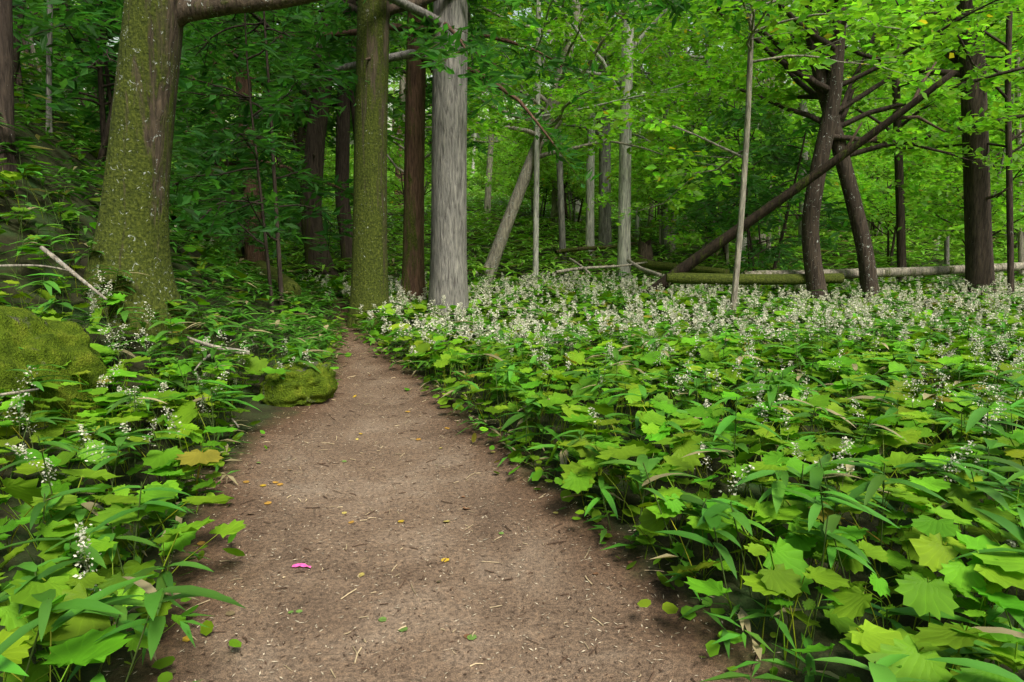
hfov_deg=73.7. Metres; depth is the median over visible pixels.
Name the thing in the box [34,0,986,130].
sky
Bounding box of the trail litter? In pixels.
[104,317,785,681]
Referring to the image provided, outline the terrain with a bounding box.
[0,58,1023,681]
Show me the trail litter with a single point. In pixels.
(380, 619)
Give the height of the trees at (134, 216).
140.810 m
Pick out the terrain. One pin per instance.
(416, 650)
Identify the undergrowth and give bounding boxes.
[0,51,1023,681]
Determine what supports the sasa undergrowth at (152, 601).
on the terrain
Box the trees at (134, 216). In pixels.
[0,0,1023,427]
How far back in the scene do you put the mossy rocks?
4.46 m
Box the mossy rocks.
[0,305,337,433]

